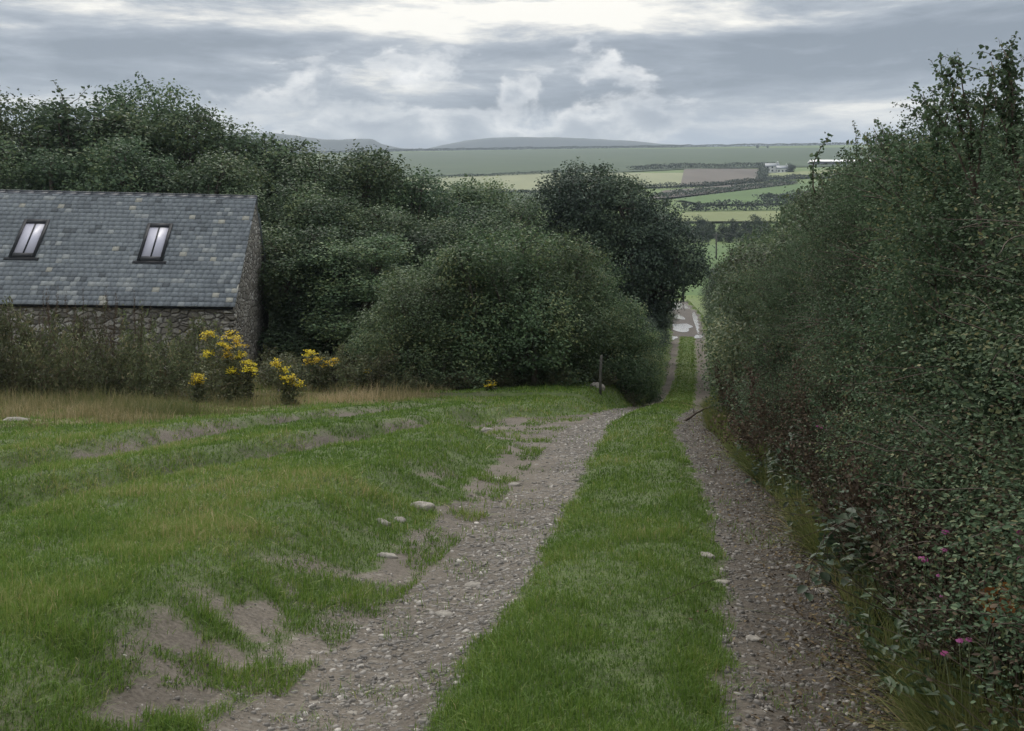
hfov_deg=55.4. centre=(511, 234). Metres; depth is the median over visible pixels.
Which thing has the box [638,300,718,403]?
grass
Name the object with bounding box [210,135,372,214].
tree
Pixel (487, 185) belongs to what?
tree
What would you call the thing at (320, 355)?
weed
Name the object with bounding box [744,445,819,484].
bramble
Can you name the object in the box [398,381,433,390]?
weed
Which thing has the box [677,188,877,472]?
hawthorn shrub
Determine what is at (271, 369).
weed
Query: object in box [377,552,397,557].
stone
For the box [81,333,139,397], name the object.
weed
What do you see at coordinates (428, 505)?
stone
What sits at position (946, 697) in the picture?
nettle
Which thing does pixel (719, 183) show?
hedgerow
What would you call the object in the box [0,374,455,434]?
dry grass
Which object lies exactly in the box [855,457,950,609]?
nettle
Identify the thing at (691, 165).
hedgerow
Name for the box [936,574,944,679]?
campion
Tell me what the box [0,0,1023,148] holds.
sky
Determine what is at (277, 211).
tree
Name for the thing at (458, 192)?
tree
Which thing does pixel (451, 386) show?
weed
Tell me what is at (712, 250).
field
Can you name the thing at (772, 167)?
farmhouse
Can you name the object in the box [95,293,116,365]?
dock plant
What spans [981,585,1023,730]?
withered weed
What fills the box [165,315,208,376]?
weed
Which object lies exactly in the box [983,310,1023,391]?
bare branch
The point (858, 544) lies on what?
bramble
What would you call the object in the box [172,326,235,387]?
weed
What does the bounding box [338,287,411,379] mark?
bush
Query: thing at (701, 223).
tree
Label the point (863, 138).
hedge shrub
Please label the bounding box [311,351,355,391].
weed
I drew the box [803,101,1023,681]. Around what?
hawthorn shrub
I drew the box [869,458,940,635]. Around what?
dock plant
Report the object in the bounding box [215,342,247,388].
weed
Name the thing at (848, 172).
hawthorn shrub
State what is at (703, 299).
bush
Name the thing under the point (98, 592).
grass
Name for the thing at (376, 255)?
tree
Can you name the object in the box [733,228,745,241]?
tree
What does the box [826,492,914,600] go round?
nettle
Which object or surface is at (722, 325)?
hedge shrub
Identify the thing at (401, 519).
stone
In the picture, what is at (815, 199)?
hedge shrub
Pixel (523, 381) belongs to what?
weed
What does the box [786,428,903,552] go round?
dock plant
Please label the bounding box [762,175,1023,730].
hawthorn shrub
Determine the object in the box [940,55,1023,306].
hawthorn shrub
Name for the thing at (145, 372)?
weed
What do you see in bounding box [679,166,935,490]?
hawthorn shrub
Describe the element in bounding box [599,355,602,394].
fence post
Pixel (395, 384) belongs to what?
weed
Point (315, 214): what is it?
tree
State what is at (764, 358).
hawthorn shrub
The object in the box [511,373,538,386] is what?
weed
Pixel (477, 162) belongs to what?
field
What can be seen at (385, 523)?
stone
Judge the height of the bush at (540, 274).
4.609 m
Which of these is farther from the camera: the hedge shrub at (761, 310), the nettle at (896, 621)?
the hedge shrub at (761, 310)
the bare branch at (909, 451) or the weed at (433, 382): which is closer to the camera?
the bare branch at (909, 451)
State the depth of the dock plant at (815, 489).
6.23 m
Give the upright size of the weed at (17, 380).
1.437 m
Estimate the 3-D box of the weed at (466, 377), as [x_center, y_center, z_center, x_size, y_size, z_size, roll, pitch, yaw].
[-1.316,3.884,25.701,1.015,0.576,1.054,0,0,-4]
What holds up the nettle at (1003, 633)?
on the ground at (166, 634)
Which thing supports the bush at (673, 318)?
on the ground at (166, 634)
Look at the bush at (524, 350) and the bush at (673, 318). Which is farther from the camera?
the bush at (673, 318)
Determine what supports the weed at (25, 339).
on the ground at (166, 634)
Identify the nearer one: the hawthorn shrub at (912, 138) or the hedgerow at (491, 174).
the hawthorn shrub at (912, 138)
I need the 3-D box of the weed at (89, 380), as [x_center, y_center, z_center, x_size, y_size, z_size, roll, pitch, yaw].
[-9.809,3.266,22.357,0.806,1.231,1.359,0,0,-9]
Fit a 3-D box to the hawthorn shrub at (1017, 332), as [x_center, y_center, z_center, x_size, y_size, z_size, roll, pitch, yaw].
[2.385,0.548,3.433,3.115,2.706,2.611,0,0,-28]
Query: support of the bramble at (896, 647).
on the ground at (166, 634)
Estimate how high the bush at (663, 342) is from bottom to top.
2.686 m
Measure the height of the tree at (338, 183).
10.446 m
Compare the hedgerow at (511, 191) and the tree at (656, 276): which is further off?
the hedgerow at (511, 191)
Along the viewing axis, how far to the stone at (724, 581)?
6.35 m
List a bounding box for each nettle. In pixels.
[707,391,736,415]
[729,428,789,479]
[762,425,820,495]
[767,457,836,541]
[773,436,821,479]
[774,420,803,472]
[779,456,816,503]
[782,434,836,496]
[786,460,882,507]
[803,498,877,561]
[814,503,864,560]
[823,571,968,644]
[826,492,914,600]
[830,511,980,689]
[840,497,898,602]
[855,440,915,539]
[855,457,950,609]
[856,530,975,677]
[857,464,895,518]
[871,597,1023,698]
[890,551,962,637]
[910,574,980,658]
[916,607,1013,730]
[947,547,1023,707]
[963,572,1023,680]
[974,648,1023,730]
[981,679,1000,730]
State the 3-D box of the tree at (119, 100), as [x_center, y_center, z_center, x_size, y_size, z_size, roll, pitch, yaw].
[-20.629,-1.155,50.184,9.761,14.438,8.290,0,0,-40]
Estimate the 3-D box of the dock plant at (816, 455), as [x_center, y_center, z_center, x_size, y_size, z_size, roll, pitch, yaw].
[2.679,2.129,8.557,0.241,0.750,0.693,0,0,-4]
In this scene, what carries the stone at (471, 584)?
on the ground at (166, 634)
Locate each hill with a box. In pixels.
[188,132,430,154]
[428,137,710,150]
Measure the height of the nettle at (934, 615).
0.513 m
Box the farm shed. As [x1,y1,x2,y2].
[808,160,870,164]
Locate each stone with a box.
[3,417,29,421]
[376,518,390,526]
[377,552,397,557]
[394,516,405,522]
[410,501,434,511]
[434,610,453,615]
[463,581,480,586]
[507,482,519,485]
[590,382,604,390]
[698,552,714,559]
[714,579,729,583]
[746,635,762,641]
[814,587,832,593]
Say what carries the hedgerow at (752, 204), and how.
on the ground at (166, 634)
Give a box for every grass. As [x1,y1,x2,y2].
[0,372,867,730]
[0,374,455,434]
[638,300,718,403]
[680,393,1023,730]
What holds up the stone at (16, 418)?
on the ground at (166, 634)
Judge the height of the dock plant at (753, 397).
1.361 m
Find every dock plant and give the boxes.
[6,298,25,368]
[38,292,43,339]
[45,286,58,379]
[64,291,79,386]
[76,289,88,364]
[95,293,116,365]
[105,286,123,368]
[132,299,151,370]
[133,288,139,374]
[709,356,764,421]
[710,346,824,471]
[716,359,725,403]
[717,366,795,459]
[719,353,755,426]
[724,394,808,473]
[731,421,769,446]
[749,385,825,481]
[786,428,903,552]
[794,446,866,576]
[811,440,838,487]
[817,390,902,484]
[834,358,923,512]
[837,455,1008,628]
[849,412,1003,610]
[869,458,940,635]
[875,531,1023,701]
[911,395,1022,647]
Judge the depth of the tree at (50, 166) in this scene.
42.33 m
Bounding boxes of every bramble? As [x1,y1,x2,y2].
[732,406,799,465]
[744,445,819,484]
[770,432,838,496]
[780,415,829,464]
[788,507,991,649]
[793,468,889,526]
[810,473,886,516]
[812,465,1001,580]
[823,510,928,582]
[833,514,892,574]
[875,574,1022,690]
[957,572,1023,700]
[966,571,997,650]
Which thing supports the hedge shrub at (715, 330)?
on the ground at (166, 634)
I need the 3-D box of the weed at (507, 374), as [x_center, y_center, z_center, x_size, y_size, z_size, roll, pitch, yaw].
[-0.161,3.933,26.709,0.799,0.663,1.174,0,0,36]
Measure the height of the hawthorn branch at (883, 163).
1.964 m
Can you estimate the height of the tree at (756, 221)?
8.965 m
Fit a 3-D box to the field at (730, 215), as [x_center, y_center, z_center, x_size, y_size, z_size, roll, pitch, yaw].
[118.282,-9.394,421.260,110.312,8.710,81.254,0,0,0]
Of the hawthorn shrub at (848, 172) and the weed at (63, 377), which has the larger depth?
the weed at (63, 377)
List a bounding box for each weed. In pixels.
[0,291,46,382]
[0,296,20,386]
[0,318,44,391]
[0,338,21,398]
[1,343,45,396]
[6,337,65,397]
[8,306,59,394]
[16,332,65,382]
[33,315,91,398]
[46,301,92,374]
[48,327,95,393]
[58,352,106,397]
[72,297,109,379]
[74,357,113,393]
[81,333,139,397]
[85,356,129,393]
[105,323,177,399]
[107,301,168,391]
[109,330,165,397]
[128,366,193,400]
[132,320,177,395]
[156,337,209,397]
[156,343,210,393]
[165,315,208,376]
[170,364,225,401]
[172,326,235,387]
[182,313,231,382]
[199,362,246,398]
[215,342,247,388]
[216,342,250,372]
[245,348,296,377]
[251,352,284,379]
[256,348,296,388]
[256,360,304,389]
[258,357,308,387]
[259,345,301,380]
[269,354,303,374]
[276,365,308,382]
[283,362,336,391]
[289,349,325,384]
[305,343,368,383]
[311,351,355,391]
[312,351,354,378]
[322,344,382,393]
[349,350,406,390]
[350,366,395,391]
[351,353,378,377]
[378,379,415,390]
[380,366,419,391]
[395,370,435,387]
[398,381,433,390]
[402,373,450,390]
[431,373,464,389]
[443,369,482,389]
[444,372,480,388]
[445,368,477,389]
[488,366,516,387]
[489,367,522,386]
[506,375,531,385]
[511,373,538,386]
[523,369,548,385]
[537,368,569,384]
[543,369,570,385]
[579,365,613,385]
[596,372,620,385]
[622,391,647,406]
[975,582,1009,697]
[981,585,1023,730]
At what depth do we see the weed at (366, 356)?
26.93 m
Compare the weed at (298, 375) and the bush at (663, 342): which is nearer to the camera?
the weed at (298, 375)
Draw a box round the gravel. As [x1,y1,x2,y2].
[97,408,911,730]
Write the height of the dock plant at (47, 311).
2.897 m
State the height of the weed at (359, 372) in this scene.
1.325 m
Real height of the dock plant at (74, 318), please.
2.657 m
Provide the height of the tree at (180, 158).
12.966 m
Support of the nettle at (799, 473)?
on the ground at (166, 634)
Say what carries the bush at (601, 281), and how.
on the ground at (166, 634)
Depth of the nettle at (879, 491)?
7.00 m
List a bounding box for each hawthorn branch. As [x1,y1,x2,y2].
[869,128,931,345]
[892,105,990,451]
[907,48,1023,444]
[972,31,1023,218]
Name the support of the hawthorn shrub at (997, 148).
on the ground at (166, 634)
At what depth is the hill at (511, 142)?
3835.84 m
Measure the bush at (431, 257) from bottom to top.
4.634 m
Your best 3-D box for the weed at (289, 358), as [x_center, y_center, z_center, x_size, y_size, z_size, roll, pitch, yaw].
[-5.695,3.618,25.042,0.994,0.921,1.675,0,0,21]
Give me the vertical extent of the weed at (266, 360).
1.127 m
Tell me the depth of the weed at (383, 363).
24.46 m
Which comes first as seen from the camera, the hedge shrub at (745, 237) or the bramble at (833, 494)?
the bramble at (833, 494)
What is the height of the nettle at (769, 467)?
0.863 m
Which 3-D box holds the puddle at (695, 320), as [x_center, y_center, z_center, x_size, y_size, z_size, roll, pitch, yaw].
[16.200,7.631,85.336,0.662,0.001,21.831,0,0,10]
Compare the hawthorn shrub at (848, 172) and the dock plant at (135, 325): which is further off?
the dock plant at (135, 325)
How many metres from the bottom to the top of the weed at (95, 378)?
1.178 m
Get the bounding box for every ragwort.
[187,372,209,402]
[199,330,257,403]
[239,359,258,403]
[270,358,307,405]
[301,349,338,391]
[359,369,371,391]
[483,377,497,391]
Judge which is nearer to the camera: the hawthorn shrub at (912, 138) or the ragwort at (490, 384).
the hawthorn shrub at (912, 138)
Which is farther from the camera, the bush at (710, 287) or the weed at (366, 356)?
the bush at (710, 287)
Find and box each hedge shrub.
[687,237,787,404]
[696,225,791,406]
[697,227,791,379]
[698,221,810,391]
[702,253,744,365]
[706,222,793,359]
[707,224,779,335]
[708,214,819,423]
[721,197,853,430]
[757,213,775,238]
[767,182,812,238]
[768,201,790,235]
[770,188,812,240]
[771,177,853,238]
[783,166,846,228]
[785,161,842,227]
[785,185,836,226]
[790,146,925,225]
[832,115,926,212]
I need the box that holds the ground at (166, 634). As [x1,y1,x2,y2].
[0,144,1023,730]
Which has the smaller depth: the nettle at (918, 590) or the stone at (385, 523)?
the nettle at (918, 590)
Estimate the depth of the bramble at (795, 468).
9.10 m
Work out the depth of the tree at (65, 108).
46.31 m
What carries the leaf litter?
on the ground at (166, 634)
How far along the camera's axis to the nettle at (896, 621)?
4.41 m
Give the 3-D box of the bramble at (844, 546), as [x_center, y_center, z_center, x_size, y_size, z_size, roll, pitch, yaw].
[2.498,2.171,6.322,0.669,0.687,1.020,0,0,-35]
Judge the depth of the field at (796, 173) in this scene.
777.88 m
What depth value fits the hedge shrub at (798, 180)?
22.04 m
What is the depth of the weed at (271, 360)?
29.01 m
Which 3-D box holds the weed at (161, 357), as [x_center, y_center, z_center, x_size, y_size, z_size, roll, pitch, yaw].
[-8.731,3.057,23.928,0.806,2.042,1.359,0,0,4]
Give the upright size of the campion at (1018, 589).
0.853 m
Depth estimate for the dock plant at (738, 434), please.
12.40 m
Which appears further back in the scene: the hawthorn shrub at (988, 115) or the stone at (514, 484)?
the stone at (514, 484)
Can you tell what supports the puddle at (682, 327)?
on the ground at (166, 634)
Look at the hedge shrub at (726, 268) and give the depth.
24.66 m
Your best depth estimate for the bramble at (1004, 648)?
3.66 m
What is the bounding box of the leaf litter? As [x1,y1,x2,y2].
[661,411,907,730]
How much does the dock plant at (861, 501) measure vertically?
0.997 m
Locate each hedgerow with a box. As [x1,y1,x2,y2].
[296,142,860,153]
[425,169,585,177]
[427,188,542,193]
[626,161,778,169]
[635,172,834,188]
[653,179,800,198]
[670,198,793,211]
[752,189,816,199]
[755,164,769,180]
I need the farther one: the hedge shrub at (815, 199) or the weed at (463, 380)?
the weed at (463, 380)
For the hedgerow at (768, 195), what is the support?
on the ground at (166, 634)
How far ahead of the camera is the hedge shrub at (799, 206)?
27.59 m
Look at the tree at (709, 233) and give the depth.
300.45 m
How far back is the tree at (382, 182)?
49.51 m
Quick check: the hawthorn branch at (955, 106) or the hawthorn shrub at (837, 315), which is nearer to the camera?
the hawthorn branch at (955, 106)
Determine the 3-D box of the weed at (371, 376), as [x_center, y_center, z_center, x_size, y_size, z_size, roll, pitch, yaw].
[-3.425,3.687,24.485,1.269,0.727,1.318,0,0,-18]
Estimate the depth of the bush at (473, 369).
26.27 m
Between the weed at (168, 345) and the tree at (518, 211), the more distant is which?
the tree at (518, 211)
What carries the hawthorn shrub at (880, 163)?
on the ground at (166, 634)
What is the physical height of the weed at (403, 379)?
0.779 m
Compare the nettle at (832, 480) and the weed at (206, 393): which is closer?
the nettle at (832, 480)
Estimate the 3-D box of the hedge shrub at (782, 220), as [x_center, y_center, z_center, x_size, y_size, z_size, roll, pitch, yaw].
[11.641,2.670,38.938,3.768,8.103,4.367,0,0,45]
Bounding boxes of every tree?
[0,79,170,189]
[0,86,84,188]
[0,88,91,179]
[0,125,39,189]
[0,146,114,191]
[13,71,200,191]
[50,134,223,193]
[74,95,238,189]
[137,141,285,325]
[155,101,246,176]
[180,120,312,327]
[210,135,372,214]
[219,170,334,355]
[257,220,368,363]
[267,139,423,228]
[267,189,392,355]
[282,228,421,366]
[307,200,440,353]
[323,146,433,222]
[358,165,493,236]
[369,205,474,283]
[415,173,514,225]
[418,206,516,266]
[431,178,544,233]
[469,192,562,254]
[488,217,576,289]
[516,156,718,330]
[692,216,708,237]
[698,224,712,242]
[705,221,718,238]
[714,231,725,241]
[717,220,727,235]
[723,232,734,242]
[726,219,740,238]
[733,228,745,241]
[740,220,750,235]
[748,212,767,232]
[784,162,795,171]
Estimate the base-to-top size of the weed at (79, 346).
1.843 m
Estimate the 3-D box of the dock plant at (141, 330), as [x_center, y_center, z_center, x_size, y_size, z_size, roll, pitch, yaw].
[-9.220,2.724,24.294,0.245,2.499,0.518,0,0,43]
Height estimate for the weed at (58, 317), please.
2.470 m
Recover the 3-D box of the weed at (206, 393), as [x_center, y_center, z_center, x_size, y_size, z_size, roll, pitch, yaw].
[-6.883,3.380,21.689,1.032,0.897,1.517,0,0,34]
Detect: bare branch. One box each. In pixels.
[683,405,713,420]
[847,428,1022,481]
[884,524,961,623]
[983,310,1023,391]
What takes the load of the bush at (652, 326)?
on the ground at (166, 634)
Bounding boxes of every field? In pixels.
[322,147,878,175]
[407,173,682,190]
[427,193,630,207]
[623,245,737,295]
[646,182,793,198]
[677,181,829,203]
[678,211,780,220]
[681,169,757,184]
[767,169,846,177]
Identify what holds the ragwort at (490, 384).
on the ground at (166, 634)
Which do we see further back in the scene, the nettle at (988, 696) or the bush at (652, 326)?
the bush at (652, 326)
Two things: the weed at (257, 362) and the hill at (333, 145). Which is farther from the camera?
the hill at (333, 145)
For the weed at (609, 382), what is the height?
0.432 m
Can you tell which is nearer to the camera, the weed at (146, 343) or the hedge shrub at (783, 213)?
the weed at (146, 343)
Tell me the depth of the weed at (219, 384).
22.13 m
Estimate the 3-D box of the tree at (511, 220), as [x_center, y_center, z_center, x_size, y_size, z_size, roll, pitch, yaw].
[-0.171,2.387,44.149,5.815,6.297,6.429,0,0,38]
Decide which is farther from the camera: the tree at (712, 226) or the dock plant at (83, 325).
the tree at (712, 226)
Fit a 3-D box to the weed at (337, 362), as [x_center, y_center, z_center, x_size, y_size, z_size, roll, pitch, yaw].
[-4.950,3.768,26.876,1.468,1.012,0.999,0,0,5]
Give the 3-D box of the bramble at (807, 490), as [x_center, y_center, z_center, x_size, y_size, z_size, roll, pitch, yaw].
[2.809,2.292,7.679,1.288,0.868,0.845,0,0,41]
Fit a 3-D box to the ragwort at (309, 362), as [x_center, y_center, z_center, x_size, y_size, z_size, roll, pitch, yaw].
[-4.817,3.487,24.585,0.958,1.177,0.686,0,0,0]
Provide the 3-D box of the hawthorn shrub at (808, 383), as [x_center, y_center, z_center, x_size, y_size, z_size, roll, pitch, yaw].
[3.221,0.764,8.125,2.301,3.393,2.439,0,0,39]
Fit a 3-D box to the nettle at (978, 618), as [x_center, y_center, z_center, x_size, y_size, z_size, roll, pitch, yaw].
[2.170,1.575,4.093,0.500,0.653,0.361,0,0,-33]
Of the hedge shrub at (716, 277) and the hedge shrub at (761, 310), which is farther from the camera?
the hedge shrub at (716, 277)
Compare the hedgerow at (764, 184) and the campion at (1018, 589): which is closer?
the campion at (1018, 589)
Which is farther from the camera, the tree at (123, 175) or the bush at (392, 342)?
the tree at (123, 175)
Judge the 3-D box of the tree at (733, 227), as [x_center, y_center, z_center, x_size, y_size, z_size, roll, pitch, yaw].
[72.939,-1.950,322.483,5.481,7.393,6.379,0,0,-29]
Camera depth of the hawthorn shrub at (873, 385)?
6.23 m
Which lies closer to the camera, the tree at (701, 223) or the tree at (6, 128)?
the tree at (6, 128)
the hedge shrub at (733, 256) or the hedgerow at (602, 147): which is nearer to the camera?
the hedge shrub at (733, 256)
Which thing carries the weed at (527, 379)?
on the ground at (166, 634)
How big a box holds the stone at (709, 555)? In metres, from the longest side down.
0.160 x 0.092 x 0.047 m
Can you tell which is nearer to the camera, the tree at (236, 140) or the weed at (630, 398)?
the weed at (630, 398)
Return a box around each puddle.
[672,303,689,308]
[672,324,692,331]
[692,312,699,333]
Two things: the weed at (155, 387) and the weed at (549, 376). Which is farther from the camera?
the weed at (549, 376)
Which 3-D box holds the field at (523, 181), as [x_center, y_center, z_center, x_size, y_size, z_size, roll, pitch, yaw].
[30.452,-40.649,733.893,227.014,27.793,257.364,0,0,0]
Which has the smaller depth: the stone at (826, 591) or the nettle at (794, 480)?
the stone at (826, 591)
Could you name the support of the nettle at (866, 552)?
on the ground at (166, 634)
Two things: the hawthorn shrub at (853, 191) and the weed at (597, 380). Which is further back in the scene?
the weed at (597, 380)
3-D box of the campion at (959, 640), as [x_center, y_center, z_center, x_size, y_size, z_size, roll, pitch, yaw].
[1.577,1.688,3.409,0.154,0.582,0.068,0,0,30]
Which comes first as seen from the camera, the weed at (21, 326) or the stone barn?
the weed at (21, 326)
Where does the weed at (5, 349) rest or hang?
on the ground at (166, 634)
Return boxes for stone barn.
[0,189,269,378]
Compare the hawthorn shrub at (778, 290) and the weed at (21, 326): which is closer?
the hawthorn shrub at (778, 290)
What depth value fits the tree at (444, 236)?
40.46 m
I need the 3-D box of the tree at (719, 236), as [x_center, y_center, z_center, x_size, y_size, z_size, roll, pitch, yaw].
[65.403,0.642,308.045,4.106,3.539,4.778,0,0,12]
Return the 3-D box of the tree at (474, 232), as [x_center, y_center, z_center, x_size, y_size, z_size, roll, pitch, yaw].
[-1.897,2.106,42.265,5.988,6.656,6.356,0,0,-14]
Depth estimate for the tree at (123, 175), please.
42.02 m
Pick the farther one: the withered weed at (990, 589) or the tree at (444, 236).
the tree at (444, 236)
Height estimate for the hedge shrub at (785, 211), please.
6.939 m
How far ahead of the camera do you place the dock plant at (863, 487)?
5.72 m
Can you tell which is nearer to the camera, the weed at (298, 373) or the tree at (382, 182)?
the weed at (298, 373)
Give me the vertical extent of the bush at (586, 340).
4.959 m
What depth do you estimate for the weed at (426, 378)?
24.70 m
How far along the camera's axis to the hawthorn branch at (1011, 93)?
4.34 m
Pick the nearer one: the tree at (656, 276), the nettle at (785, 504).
the nettle at (785, 504)
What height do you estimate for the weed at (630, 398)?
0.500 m
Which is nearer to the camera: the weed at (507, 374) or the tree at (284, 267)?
the weed at (507, 374)
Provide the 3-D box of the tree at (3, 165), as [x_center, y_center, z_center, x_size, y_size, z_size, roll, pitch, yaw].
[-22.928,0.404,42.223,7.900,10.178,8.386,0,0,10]
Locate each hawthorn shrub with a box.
[661,123,1023,721]
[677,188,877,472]
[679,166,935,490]
[712,218,847,443]
[719,120,1019,525]
[728,208,848,450]
[745,117,909,393]
[749,100,1023,566]
[754,124,1012,506]
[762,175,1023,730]
[772,41,1023,610]
[793,59,1023,442]
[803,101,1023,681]
[816,110,991,320]
[820,138,913,239]
[837,64,1023,456]
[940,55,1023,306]
[963,104,1023,296]
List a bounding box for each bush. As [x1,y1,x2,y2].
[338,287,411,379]
[347,267,481,387]
[354,263,436,375]
[381,240,531,389]
[408,245,517,375]
[415,216,586,386]
[479,246,576,377]
[485,228,622,386]
[544,255,658,390]
[550,260,622,365]
[587,295,672,402]
[617,338,665,404]
[627,316,669,349]
[631,317,670,370]
[633,310,672,341]
[655,302,676,343]
[662,307,678,328]
[695,267,715,309]
[701,261,721,330]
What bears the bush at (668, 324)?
on the ground at (166, 634)
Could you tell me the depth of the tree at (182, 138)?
46.67 m
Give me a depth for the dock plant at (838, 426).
8.29 m
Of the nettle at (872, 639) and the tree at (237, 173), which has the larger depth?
the tree at (237, 173)
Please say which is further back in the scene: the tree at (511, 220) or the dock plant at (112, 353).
the tree at (511, 220)
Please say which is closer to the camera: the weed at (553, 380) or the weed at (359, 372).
the weed at (359, 372)
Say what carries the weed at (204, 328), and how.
on the ground at (166, 634)
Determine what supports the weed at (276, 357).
on the ground at (166, 634)
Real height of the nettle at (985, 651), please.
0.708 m
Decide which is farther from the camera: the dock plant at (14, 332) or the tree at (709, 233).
the tree at (709, 233)
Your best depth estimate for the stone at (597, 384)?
27.24 m
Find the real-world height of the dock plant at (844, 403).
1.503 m
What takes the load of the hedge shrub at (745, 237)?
on the ground at (166, 634)
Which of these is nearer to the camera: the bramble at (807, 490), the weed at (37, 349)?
the bramble at (807, 490)
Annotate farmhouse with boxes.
[765,161,779,172]
[776,165,787,172]
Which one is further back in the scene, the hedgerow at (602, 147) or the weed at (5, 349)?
the hedgerow at (602, 147)
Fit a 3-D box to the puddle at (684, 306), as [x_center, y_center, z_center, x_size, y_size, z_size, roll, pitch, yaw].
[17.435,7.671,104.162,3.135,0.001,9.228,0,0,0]
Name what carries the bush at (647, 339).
on the ground at (166, 634)
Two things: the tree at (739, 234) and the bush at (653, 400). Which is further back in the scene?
the tree at (739, 234)
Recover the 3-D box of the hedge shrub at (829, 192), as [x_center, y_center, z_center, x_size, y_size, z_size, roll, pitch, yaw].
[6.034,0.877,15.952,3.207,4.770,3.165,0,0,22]
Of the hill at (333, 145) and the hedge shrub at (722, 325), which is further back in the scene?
the hill at (333, 145)
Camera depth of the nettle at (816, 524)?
6.85 m
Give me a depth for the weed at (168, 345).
23.81 m
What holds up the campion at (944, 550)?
on the ground at (166, 634)
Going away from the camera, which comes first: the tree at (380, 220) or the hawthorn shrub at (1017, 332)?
the hawthorn shrub at (1017, 332)
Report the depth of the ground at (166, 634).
6.10 m
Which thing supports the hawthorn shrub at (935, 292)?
on the ground at (166, 634)
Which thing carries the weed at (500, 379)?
on the ground at (166, 634)
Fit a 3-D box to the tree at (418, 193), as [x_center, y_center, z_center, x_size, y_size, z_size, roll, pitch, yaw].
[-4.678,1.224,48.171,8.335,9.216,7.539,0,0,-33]
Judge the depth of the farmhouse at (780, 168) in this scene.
812.73 m
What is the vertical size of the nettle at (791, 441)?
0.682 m
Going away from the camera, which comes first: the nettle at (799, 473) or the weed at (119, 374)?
the nettle at (799, 473)
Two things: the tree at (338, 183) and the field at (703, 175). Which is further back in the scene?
the field at (703, 175)
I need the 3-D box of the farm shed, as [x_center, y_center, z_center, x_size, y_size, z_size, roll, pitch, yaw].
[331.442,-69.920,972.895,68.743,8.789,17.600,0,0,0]
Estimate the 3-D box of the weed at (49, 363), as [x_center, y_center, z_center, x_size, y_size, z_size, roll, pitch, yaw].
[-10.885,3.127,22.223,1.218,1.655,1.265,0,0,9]
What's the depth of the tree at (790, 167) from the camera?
799.97 m
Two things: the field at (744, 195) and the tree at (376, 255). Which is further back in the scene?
the field at (744, 195)
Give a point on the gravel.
(423, 720)
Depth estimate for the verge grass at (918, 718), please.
4.56 m
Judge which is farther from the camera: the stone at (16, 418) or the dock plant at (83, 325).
the dock plant at (83, 325)
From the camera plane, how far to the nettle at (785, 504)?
7.65 m
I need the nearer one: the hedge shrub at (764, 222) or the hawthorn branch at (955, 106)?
the hawthorn branch at (955, 106)
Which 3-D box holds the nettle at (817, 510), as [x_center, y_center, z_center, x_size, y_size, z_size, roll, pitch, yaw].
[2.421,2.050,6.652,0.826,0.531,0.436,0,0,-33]
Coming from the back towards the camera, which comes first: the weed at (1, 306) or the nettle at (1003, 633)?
the weed at (1, 306)
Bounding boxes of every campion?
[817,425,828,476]
[918,530,949,660]
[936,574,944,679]
[940,637,971,730]
[1009,530,1023,719]
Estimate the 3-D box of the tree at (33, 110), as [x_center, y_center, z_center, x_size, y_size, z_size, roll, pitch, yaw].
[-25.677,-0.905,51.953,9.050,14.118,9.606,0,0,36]
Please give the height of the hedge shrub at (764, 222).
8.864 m
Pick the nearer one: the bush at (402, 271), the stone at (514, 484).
the stone at (514, 484)
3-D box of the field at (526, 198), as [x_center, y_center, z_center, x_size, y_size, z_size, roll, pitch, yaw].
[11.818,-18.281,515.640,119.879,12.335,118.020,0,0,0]
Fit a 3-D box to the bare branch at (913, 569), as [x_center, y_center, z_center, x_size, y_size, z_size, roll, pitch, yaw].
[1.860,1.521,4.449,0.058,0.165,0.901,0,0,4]
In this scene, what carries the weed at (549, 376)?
on the ground at (166, 634)
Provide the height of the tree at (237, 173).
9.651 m
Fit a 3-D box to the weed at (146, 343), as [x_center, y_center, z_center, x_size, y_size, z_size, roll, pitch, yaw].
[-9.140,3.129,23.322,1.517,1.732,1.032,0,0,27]
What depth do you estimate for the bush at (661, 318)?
50.35 m
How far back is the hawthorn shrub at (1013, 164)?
6.62 m
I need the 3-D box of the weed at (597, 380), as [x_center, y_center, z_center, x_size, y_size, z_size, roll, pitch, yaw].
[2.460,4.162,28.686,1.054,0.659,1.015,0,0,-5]
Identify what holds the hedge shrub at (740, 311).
on the ground at (166, 634)
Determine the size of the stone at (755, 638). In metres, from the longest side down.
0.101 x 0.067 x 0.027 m
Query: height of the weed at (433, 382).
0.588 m

